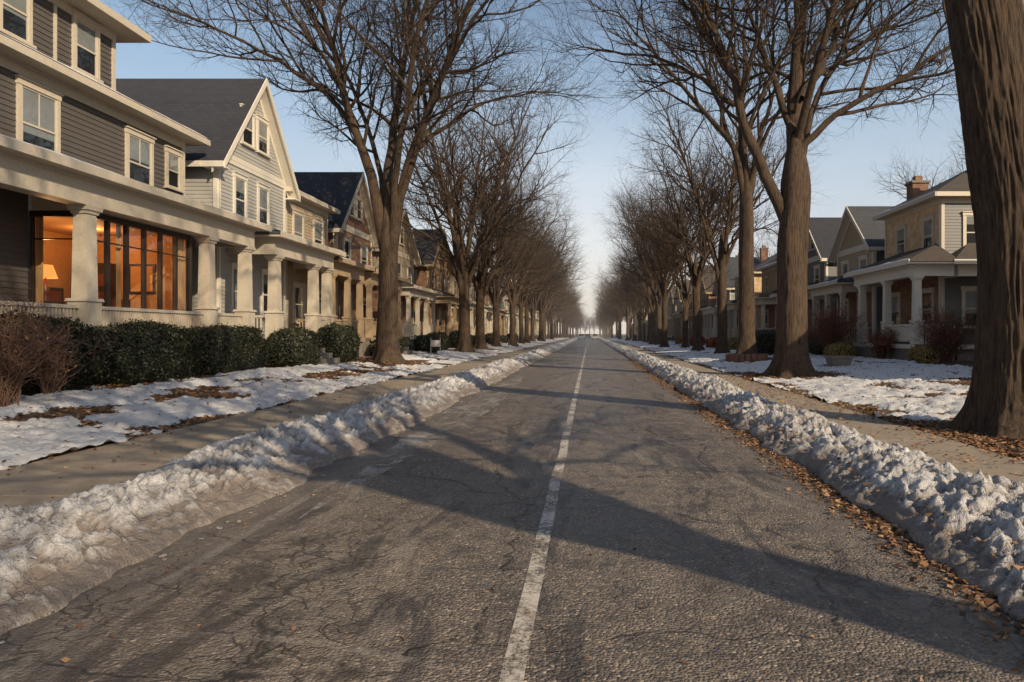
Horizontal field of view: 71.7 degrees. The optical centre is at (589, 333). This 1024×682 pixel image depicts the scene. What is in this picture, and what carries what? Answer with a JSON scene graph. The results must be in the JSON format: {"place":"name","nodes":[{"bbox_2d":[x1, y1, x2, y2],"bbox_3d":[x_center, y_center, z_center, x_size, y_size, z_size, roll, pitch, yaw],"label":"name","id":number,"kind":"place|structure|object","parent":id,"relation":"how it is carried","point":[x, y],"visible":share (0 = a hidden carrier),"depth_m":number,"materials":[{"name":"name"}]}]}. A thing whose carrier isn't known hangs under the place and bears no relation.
{"place":"outdoors","nodes":[
{"label":"outdoors","id":0,"kind":"place"},
{"bbox_2d":[0,32,207,138],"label":"gutter","id":1,"kind":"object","parent":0,"point":[79,72],"depth_m":18.39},
{"bbox_2d":[0,337,575,507],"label":"sidewalk","id":2,"kind":"structure","parent":0,"point":[40,482],"depth_m":9.19,"materials":[{"name":"concrete"}]},
{"bbox_2d":[0,335,576,466],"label":"lawn","id":3,"kind":"structure","parent":0,"point":[82,417],"depth_m":12.42,"materials":[{"name":"white plant"}]},
{"bbox_2d":[0,286,72,406],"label":"bare shrub","id":4,"kind":"object","parent":3,"relation":"on","point":[9,377],"visible":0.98,"depth_m":11.75,"materials":[{"name":"brown plant"}]},
{"bbox_2d":[0,309,103,395],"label":"boxwood hedge","id":5,"kind":"object","parent":3,"relation":"on","point":[27,388],"visible":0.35,"depth_m":14.33,"materials":[{"name":"green plant"}]},
{"bbox_2d":[2,301,109,394],"bbox_3d":[-10.198,0.352,13.364,1.925,1.908,1.860,0,0,0],"label":"bare shrub","id":6,"kind":"object","parent":3,"relation":"on","point":[47,385],"visible":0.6,"depth_m":13.22,"materials":[{"name":"brown plant"}]},
{"bbox_2d":[0,0,181,313],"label":"walls","id":7,"kind":"structure","parent":3,"relation":"on","point":[92,136],"depth_m":18.11,"materials":[{"name":"grey paint"}]},
{"bbox_2d":[0,0,210,318],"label":"trim","id":8,"kind":"structure","parent":7,"relation":"attached to","point":[39,74],"depth_m":18.85,"materials":[{"name":"beige paint"}]},
{"bbox_2d":[3,0,177,187],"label":"window panes","id":9,"kind":"object","parent":8,"relation":"attached to","point":[14,21],"visible":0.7,"depth_m":17.55,"materials":[{"name":"grey glass"}]},
{"bbox_2d":[28,209,185,315],"bbox_3d":[-13.900,-1.400,19.100,3.400,3.200,4.300,0,0,0],"label":"sunroom interior","id":10,"kind":"object","parent":8,"relation":"attached to","point":[57,254],"visible":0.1,"depth_m":21.18,"materials":[{"name":"paint"}]},
{"bbox_2d":[43,264,57,278],"bbox_3d":[-13.920,-1.590,18.000,0.520,0.340,0.520,0,0,0],"label":"lamp shade","id":11,"kind":"object","parent":10,"relation":"attached to","point":[49,272],"visible":0.57,"depth_m":17.90,"materials":[{"name":"orange"}]},
{"bbox_2d":[35,217,183,310],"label":"curtains","id":12,"kind":"object","parent":10,"relation":"attached to","point":[38,261],"visible":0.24,"depth_m":18.21,"materials":[{"name":"orange fabric"}]},
{"bbox_2d":[0,135,271,376],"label":"porch frame","id":13,"kind":"object","parent":3,"relation":"on","point":[87,193],"visible":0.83,"depth_m":16.82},
{"bbox_2d":[0,301,242,329],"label":"porch railing","id":14,"kind":"object","parent":13,"relation":"attached to","point":[115,315],"visible":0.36,"depth_m":18.27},
{"bbox_2d":[79,317,208,385],"bbox_3d":[-11.101,0.542,17.512,1.499,1.883,4.126,0,0,0],"label":"boxwood hedge","id":15,"kind":"object","parent":3,"relation":"on","point":[140,351],"visible":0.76,"depth_m":16.73,"materials":[{"name":"green plant"}]},
{"bbox_2d":[188,322,270,375],"bbox_3d":[-11.060,0.556,21.330,1.434,1.816,3.758,0,0,0],"label":"boxwood hedge","id":16,"kind":"object","parent":3,"relation":"on","point":[229,349],"visible":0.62,"depth_m":20.80,"materials":[{"name":"green plant"}]},
{"bbox_2d":[185,102,283,336],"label":"walls","id":17,"kind":"structure","parent":3,"relation":"on","point":[199,184],"depth_m":26.10,"materials":[{"name":"paint"}]},
{"bbox_2d":[116,79,286,197],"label":"roof","id":18,"kind":"structure","parent":17,"relation":"on","point":[214,112],"depth_m":26.30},
{"bbox_2d":[185,78,300,327],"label":"trim","id":19,"kind":"structure","parent":3,"relation":"on","point":[269,118],"depth_m":27.47,"materials":[{"name":"white paint"}]},
{"bbox_2d":[234,117,267,313],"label":"window panes","id":20,"kind":"object","parent":19,"relation":"attached to","point":[240,183],"visible":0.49,"depth_m":27.64,"materials":[{"name":"clear glass"}]},
{"bbox_2d":[0,337,567,469],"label":"snow patch","id":21,"kind":"object","parent":3,"relation":"on","point":[45,437],"visible":0.61,"depth_m":13.52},
{"bbox_2d":[227,231,345,365],"bbox_3d":[-11.910,-1.020,28.100,2.120,5.200,6.560,0,0,0],"label":"porch frame","id":22,"kind":"object","parent":3,"relation":"on","point":[313,258],"visible":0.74,"depth_m":27.34,"materials":[{"name":"stone"}]},
{"bbox_2d":[255,315,347,364],"bbox_3d":[-10.926,0.460,27.562,2.757,2.240,5.513,0,0,15],"label":"porch railing","id":23,"kind":"object","parent":22,"relation":"attached to","point":[328,358],"visible":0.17,"depth_m":27.36,"materials":[{"name":"wood"}]},
{"bbox_2d":[264,326,322,367],"bbox_3d":[-10.645,0.556,25.354,1.620,1.709,3.162,0,0,0],"label":"boxwood shrub","id":24,"kind":"object","parent":3,"relation":"on","point":[292,346],"visible":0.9,"depth_m":24.34,"materials":[{"name":"green plant"}]},
{"bbox_2d":[287,201,326,329],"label":"walls","id":25,"kind":"structure","parent":3,"relation":"on","point":[292,276],"depth_m":31.99,"materials":[{"name":"beige paint"}]},
{"bbox_2d":[286,187,339,326],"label":"trim","id":26,"kind":"structure","parent":3,"relation":"on","point":[315,205],"depth_m":32.35,"materials":[{"name":"beige paint"}]},
{"bbox_2d":[294,215,320,320],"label":"window panes","id":27,"kind":"object","parent":26,"relation":"attached to","point":[298,299],"visible":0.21,"depth_m":31.96,"materials":[{"name":"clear glass"}]},
{"bbox_2d":[296,257,374,356],"bbox_3d":[-12.135,-0.920,33.800,2.070,5.000,5.160,0,0,0],"label":"porch frame","id":28,"kind":"object","parent":3,"relation":"on","point":[347,271],"visible":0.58,"depth_m":33.89,"materials":[{"name":"wood"}]},
{"bbox_2d":[316,321,359,361],"bbox_3d":[-10.500,0.487,29.573,1.684,2.000,2.825,0,0,0],"label":"boxwood shrub","id":29,"kind":"object","parent":3,"relation":"on","point":[341,342],"visible":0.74,"depth_m":28.75,"materials":[{"name":"green plant"}]},
{"bbox_2d":[328,191,370,319],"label":"walls","id":30,"kind":"structure","parent":3,"relation":"on","point":[356,240],"depth_m":39.36,"materials":[{"name":"brown wood"}]},
{"bbox_2d":[294,172,372,246],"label":"roof","id":31,"kind":"structure","parent":30,"relation":"on","point":[336,190],"depth_m":38.52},
{"bbox_2d":[328,172,378,336],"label":"trim","id":32,"kind":"structure","parent":3,"relation":"on","point":[364,198],"depth_m":40.00,"materials":[{"name":"beige paint"}]},
{"bbox_2d":[344,200,366,317],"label":"window panes","id":33,"kind":"object","parent":32,"relation":"attached to","point":[346,250],"visible":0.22,"depth_m":40.30,"materials":[{"name":"clear glass"}]},
{"bbox_2d":[107,0,637,363],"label":"bare tree","id":34,"kind":"object","parent":3,"relation":"on","point":[387,200],"visible":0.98,"depth_m":31.15,"materials":[{"name":"brown plant"}]},
{"bbox_2d":[338,270,409,355],"bbox_3d":[-12.085,-0.870,39.800,2.170,4.900,6.760,0,0,0],"label":"porch frame","id":35,"kind":"object","parent":3,"relation":"on","point":[371,281],"visible":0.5,"depth_m":36.88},
{"bbox_2d":[372,223,412,336],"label":"walls","id":36,"kind":"structure","parent":3,"relation":"on","point":[405,249],"depth_m":51.09,"materials":[{"name":"brown brick"}]},
{"bbox_2d":[372,209,420,335],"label":"trim","id":37,"kind":"structure","parent":3,"relation":"on","point":[414,258],"depth_m":52.38,"materials":[{"name":"beige paint"}]},
{"bbox_2d":[401,285,442,350],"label":"porch frame","id":38,"kind":"object","parent":3,"relation":"on","point":[418,294],"visible":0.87,"depth_m":48.85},
{"bbox_2d":[412,334,439,352],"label":"boxwood shrub","id":39,"kind":"object","parent":3,"relation":"on","point":[422,342],"visible":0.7,"depth_m":44.81,"materials":[{"name":"green plant"}]},
{"bbox_2d":[414,252,447,335],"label":"walls","id":40,"kind":"structure","parent":3,"relation":"on","point":[421,276],"depth_m":58.30,"materials":[{"name":"brown brick"}]},
{"bbox_2d":[412,229,440,263],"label":"roof","id":41,"kind":"structure","parent":40,"relation":"on","point":[427,250],"depth_m":59.27,"materials":[{"name":"grey"}]},
{"bbox_2d":[414,230,452,331],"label":"trim","id":42,"kind":"structure","parent":3,"relation":"on","point":[438,266],"depth_m":61.05,"materials":[{"name":"beige paint"}]},
{"bbox_2d":[426,331,450,350],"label":"boxwood shrub","id":43,"kind":"object","parent":3,"relation":"on","point":[445,341],"visible":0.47,"depth_m":48.48,"materials":[{"name":"green plant"}]},
{"bbox_2d":[429,295,471,335],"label":"porch frame","id":44,"kind":"object","parent":3,"relation":"on","point":[452,301],"visible":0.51,"depth_m":57.94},
{"bbox_2d":[346,17,593,352],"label":"bare tree","id":45,"kind":"object","parent":3,"relation":"on","point":[463,273],"visible":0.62,"depth_m":50.37,"materials":[{"name":"brown plant"}]},
{"bbox_2d":[362,79,589,348],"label":"bare tree","id":46,"kind":"object","parent":3,"relation":"on","point":[481,283],"visible":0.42,"depth_m":59.50,"materials":[{"name":"brown plant"}]},
{"bbox_2d":[473,305,492,333],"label":"porch frame","id":47,"kind":"object","parent":3,"relation":"on","point":[488,310],"visible":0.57,"depth_m":81.73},
{"bbox_2d":[432,160,585,346],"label":"bare tree","id":48,"kind":"object","parent":3,"relation":"on","point":[495,298],"visible":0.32,"depth_m":69.54,"materials":[{"name":"brown plant"}]},
{"bbox_2d":[453,136,584,345],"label":"bare tree","id":49,"kind":"object","parent":3,"relation":"on","point":[512,297],"visible":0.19,"depth_m":79.07,"materials":[{"name":"brown plant"}]},
{"bbox_2d":[463,211,576,343],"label":"bare tree","id":50,"kind":"object","parent":3,"relation":"on","point":[520,304],"visible":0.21,"depth_m":92.98,"materials":[{"name":"brown plant"}]},
{"bbox_2d":[474,211,588,342],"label":"bare tree","id":51,"kind":"object","parent":3,"relation":"on","point":[526,332],"visible":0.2,"depth_m":99.69,"materials":[{"name":"brown plant"}]},
{"bbox_2d":[508,222,570,341],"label":"bare tree","id":52,"kind":"object","parent":3,"relation":"on","point":[532,309],"visible":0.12,"depth_m":114.90,"materials":[{"name":"brown plant"}]},
{"bbox_2d":[514,198,587,341],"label":"bare tree","id":53,"kind":"object","parent":3,"relation":"on","point":[541,320],"visible":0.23,"depth_m":123.63,"materials":[{"name":"brown plant"}]},
{"bbox_2d":[27,334,776,463],"bbox_3d":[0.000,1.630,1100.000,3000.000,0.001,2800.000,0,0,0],"label":"ground","id":54,"kind":"structure","parent":0,"point":[558,334],"depth_m":1296.66,"materials":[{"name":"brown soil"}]},
{"bbox_2d":[0,337,579,635],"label":"snow bank","id":55,"kind":"structure","parent":54,"relation":"on","point":[56,555],"depth_m":6.14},
{"bbox_2d":[494,116,965,340],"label":"distant trees","id":56,"kind":"object","parent":54,"relation":"on","point":[567,315],"visible":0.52,"depth_m":160.28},
{"bbox_2d":[0,335,1023,681],"bbox_3d":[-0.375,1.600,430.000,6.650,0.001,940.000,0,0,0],"label":"road","id":57,"kind":"structure","parent":0,"point":[832,591],"depth_m":4.61,"materials":[{"name":"asphalt"}]},
{"bbox_2d":[306,376,522,514],"bbox_3d":[-2.500,1.591,16.325,1.015,0.001,20.650,0,0,0],"label":"ice patch","id":58,"kind":"object","parent":57,"relation":"on","point":[409,438],"visible":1,"depth_m":10.67,"materials":[{"name":"ice"}]},
{"bbox_2d":[0,371,1017,643],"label":"snow clods","id":59,"kind":"object","parent":57,"relation":"on","point":[352,459],"visible":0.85,"depth_m":5.77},
{"bbox_2d":[0,348,1023,681],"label":"fallen leaves","id":60,"kind":"object","parent":57,"relation":"on","point":[886,528],"visible":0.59,"depth_m":10.05,"materials":[{"name":"brown plant"}]},
{"bbox_2d":[499,341,587,681],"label":"road centre line","id":61,"kind":"object","parent":57,"relation":"on","point":[533,599],"visible":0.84,"depth_m":4.53,"materials":[{"name":"beige paint"}]},
{"bbox_2d":[597,337,1023,618],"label":"snow bank","id":62,"kind":"structure","parent":57,"relation":"on","point":[979,505],"depth_m":6.37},
{"bbox_2d":[99,0,1023,333],"label":"sky","id":63,"kind":"structure","parent":0,"point":[852,175],"materials":[{"name":"blue"}]},
{"bbox_2d":[598,335,1023,459],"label":"lawn","id":64,"kind":"structure","parent":0,"point":[955,362],"depth_m":16.48,"materials":[{"name":"white plant"}]},
{"bbox_2d":[601,249,674,340],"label":"bare tree","id":65,"kind":"object","parent":64,"relation":"on","point":[639,318],"visible":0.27,"depth_m":124.61,"materials":[{"name":"brown plant"}]},
{"bbox_2d":[618,276,669,341],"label":"bare tree","id":66,"kind":"object","parent":64,"relation":"on","point":[644,315],"visible":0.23,"depth_m":111.67,"materials":[{"name":"brown plant"}]},
{"bbox_2d":[598,198,691,342],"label":"bare tree","id":67,"kind":"object","parent":64,"relation":"on","point":[649,323],"visible":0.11,"depth_m":104.88,"materials":[{"name":"brown plant"}]},
{"bbox_2d":[598,173,714,343],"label":"bare tree","id":68,"kind":"object","parent":64,"relation":"on","point":[650,300],"visible":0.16,"depth_m":90.64,"materials":[{"name":"brown plant"}]},
{"bbox_2d":[594,158,731,344],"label":"bare tree","id":69,"kind":"object","parent":64,"relation":"on","point":[657,296],"visible":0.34,"depth_m":84.79,"materials":[{"name":"brown plant"}]},
{"bbox_2d":[595,166,738,346],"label":"bare tree","id":70,"kind":"object","parent":64,"relation":"on","point":[664,289],"visible":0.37,"depth_m":71.70,"materials":[{"name":"brown plant"}]},
{"bbox_2d":[600,105,782,350],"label":"bare tree","id":71,"kind":"object","parent":64,"relation":"on","point":[696,271],"visible":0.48,"depth_m":55.43,"materials":[{"name":"brown plant"}]},
{"bbox_2d":[626,183,757,347],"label":"bare tree","id":72,"kind":"object","parent":64,"relation":"on","point":[686,300],"visible":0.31,"depth_m":65.27,"materials":[{"name":"brown plant"}]},
{"bbox_2d":[700,307,728,337],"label":"porch frame","id":73,"kind":"object","parent":64,"relation":"on","point":[707,311],"visible":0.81,"depth_m":82.87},
{"bbox_2d":[595,34,854,353],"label":"bare tree","id":74,"kind":"object","parent":64,"relation":"on","point":[720,262],"visible":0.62,"depth_m":46.44,"materials":[{"name":"brown plant"}]},
{"bbox_2d":[715,302,737,337],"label":"porch frame","id":75,"kind":"object","parent":64,"relation":"on","point":[731,307],"visible":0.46,"depth_m":68.40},
{"bbox_2d":[727,290,734,336],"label":"walls","id":76,"kind":"structure","parent":64,"relation":"on","point":[732,294],"depth_m":79.88,"materials":[{"name":"paint"}]},
{"bbox_2d":[726,245,768,287],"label":"roof","id":77,"kind":"structure","parent":76,"relation":"on","point":[763,254],"depth_m":81.97,"materials":[{"name":"grey"}]},
{"bbox_2d":[533,0,945,361],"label":"bare tree","id":78,"kind":"object","parent":64,"relation":"on","point":[746,292],"visible":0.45,"depth_m":35.66,"materials":[{"name":"brown plant"}]},
{"bbox_2d":[725,353,767,360],"bbox_3d":[8.050,1.205,36.000,2.120,0.350,2.135,0,0,0],"label":"brick tree ring","id":79,"kind":"object","parent":64,"relation":"on","point":[743,357],"visible":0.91,"depth_m":35.12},
{"bbox_2d":[736,276,761,335],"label":"walls","id":80,"kind":"structure","parent":64,"relation":"on","point":[758,284],"depth_m":67.84,"materials":[{"name":"beige brick"}]},
{"bbox_2d":[737,296,775,330],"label":"porch frame","id":81,"kind":"object","parent":64,"relation":"on","point":[762,302],"visible":0.36,"depth_m":57.38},
{"bbox_2d":[494,0,1023,377],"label":"bare tree","id":82,"kind":"object","parent":64,"relation":"on","point":[791,202],"visible":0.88,"depth_m":24.01,"materials":[{"name":"brown plant"}]},
{"bbox_2d":[755,329,775,354],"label":"evergreen hedge","id":83,"kind":"object","parent":64,"relation":"on","point":[765,341],"visible":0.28,"depth_m":40.35,"materials":[{"name":"green plant"}]},
{"bbox_2d":[755,262,776,330],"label":"trim","id":84,"kind":"structure","parent":64,"relation":"on","point":[768,268],"depth_m":62.02,"materials":[{"name":"beige paint"}]},
{"bbox_2d":[762,269,776,330],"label":"walls","id":85,"kind":"structure","parent":64,"relation":"on","point":[772,284],"depth_m":61.17,"materials":[{"name":"grey brick"}]},
{"bbox_2d":[607,337,972,421],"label":"snow patch","id":86,"kind":"object","parent":64,"relation":"on","point":[831,392],"visible":0.55,"depth_m":20.15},
{"bbox_2d":[808,337,824,354],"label":"evergreen shrub","id":87,"kind":"object","parent":64,"relation":"on","point":[816,349],"visible":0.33,"depth_m":36.99,"materials":[{"name":"green plant"}]},
{"bbox_2d":[808,230,827,321],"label":"trim","id":88,"kind":"structure","parent":64,"relation":"on","point":[815,258],"depth_m":48.13,"materials":[{"name":"white paint"}]},
{"bbox_2d":[807,250,836,332],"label":"walls","id":89,"kind":"structure","parent":64,"relation":"on","point":[832,270],"depth_m":48.02,"materials":[{"name":"paint"}]},
{"bbox_2d":[809,217,841,257],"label":"roof","id":90,"kind":"structure","parent":89,"relation":"on","point":[823,230],"depth_m":48.91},
{"bbox_2d":[808,298,868,349],"bbox_3d":[12.156,-0.283,35.395,3.480,3.079,3.582,0,0,-32],"label":"rust shrub","id":91,"kind":"object","parent":64,"relation":"on","point":[831,331],"visible":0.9,"depth_m":35.19,"materials":[{"name":"brown plant"}]},
{"bbox_2d":[823,355,854,366],"bbox_3d":[9.750,1.098,27.500,0.900,0.500,0.900,0,0,0],"label":"stone planter","id":92,"kind":"object","parent":64,"relation":"on","point":[835,360],"visible":0.88,"depth_m":27.14,"materials":[{"name":"grey stone"}]},
{"bbox_2d":[807,280,871,347],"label":"porch frame","id":93,"kind":"object","parent":64,"relation":"on","point":[829,290],"visible":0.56,"depth_m":40.43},
{"bbox_2d":[823,341,857,355],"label":"gold shrub","id":94,"kind":"object","parent":64,"relation":"on","point":[842,348],"visible":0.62,"depth_m":33.85,"materials":[{"name":"green plant"}]},
{"bbox_2d":[827,206,884,336],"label":"trim","id":95,"kind":"structure","parent":64,"relation":"on","point":[836,253],"depth_m":41.85,"materials":[{"name":"white paint"}]},
{"bbox_2d":[838,221,884,341],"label":"walls","id":96,"kind":"structure","parent":64,"relation":"on","point":[852,238],"depth_m":41.07,"materials":[{"name":"grey wood"}]},
{"bbox_2d":[847,206,893,246],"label":"roof","id":97,"kind":"structure","parent":96,"relation":"on","point":[873,233],"depth_m":39.95,"materials":[{"name":"grey"}]},
{"bbox_2d":[857,325,900,358],"bbox_3d":[13.385,0.354,32.089,2.265,1.808,2.213,0,0,0],"label":"rust shrub","id":98,"kind":"object","parent":64,"relation":"on","point":[881,348],"visible":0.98,"depth_m":31.98,"materials":[{"name":"brown plant"}]},
{"bbox_2d":[843,259,954,360],"bbox_3d":[14.410,-0.785,33.200,2.120,4.670,7.560,0,0,0],"label":"porch frame","id":99,"kind":"object","parent":64,"relation":"on","point":[885,276],"visible":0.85,"depth_m":31.71,"materials":[{"name":"wood"}]},
{"bbox_2d":[855,324,951,356],"bbox_3d":[13.906,0.570,32.449,1.372,1.960,5.899,0,0,-18],"label":"porch railing","id":100,"kind":"object","parent":99,"relation":"on","point":[904,336],"visible":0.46,"depth_m":31.83,"materials":[{"name":"white paint"}]},
{"bbox_2d":[857,244,955,269],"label":"porch roof","id":101,"kind":"structure","parent":99,"relation":"on","point":[934,253],"depth_m":30.38,"materials":[{"name":"grey"}]},
{"bbox_2d":[905,344,939,362],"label":"gold shrub","id":102,"kind":"object","parent":64,"relation":"on","point":[923,353],"visible":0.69,"depth_m":27.85,"materials":[{"name":"green plant"}]},
{"bbox_2d":[872,191,976,328],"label":"trim","id":103,"kind":"structure","parent":64,"relation":"on","point":[940,198],"depth_m":31.30,"materials":[{"name":"beige paint"}]},
{"bbox_2d":[891,217,976,324],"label":"window panes","id":104,"kind":"object","parent":103,"relation":"attached to","point":[970,299],"visible":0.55,"depth_m":31.90,"materials":[{"name":"grey glass"}]},
{"bbox_2d":[887,203,976,343],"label":"walls","id":105,"kind":"structure","parent":64,"relation":"on","point":[953,228],"depth_m":31.49,"materials":[{"name":"beige wood"}]},
{"bbox_2d":[898,300,974,362],"bbox_3d":[14.176,-0.115,27.774,3.266,2.744,3.384,0,0,0],"label":"bare shrub","id":106,"kind":"object","parent":64,"relation":"on","point":[947,347],"visible":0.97,"depth_m":27.62,"materials":[{"name":"orange plant"}]},
{"bbox_2d":[945,259,976,360],"bbox_3d":[18.475,-0.783,30.185,6.410,4.666,1.570,0,0,0],"label":"porch frame","id":107,"kind":"object","parent":64,"relation":"on","point":[965,267],"visible":0.18,"depth_m":29.82,"materials":[{"name":"wood"}]},
{"bbox_2d":[952,243,976,258],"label":"porch roof","id":108,"kind":"structure","parent":107,"relation":"on","point":[967,251],"depth_m":30.15,"materials":[{"name":"grey"}]},
{"bbox_2d":[944,0,1023,438],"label":"bare tree","id":109,"kind":"object","parent":64,"relation":"on","point":[986,38],"visible":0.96,"depth_m":10.33,"materials":[{"name":"brown plant"}]},
{"bbox_2d":[600,337,1023,482],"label":"sidewalk","id":110,"kind":"structure","parent":0,"point":[949,447],"depth_m":10.58,"materials":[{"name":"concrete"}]},
{"bbox_2d":[888,170,969,209],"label":"roof","id":111,"kind":"structure","parent":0,"point":[917,186],"depth_m":34.02,"materials":[{"name":"grey"}]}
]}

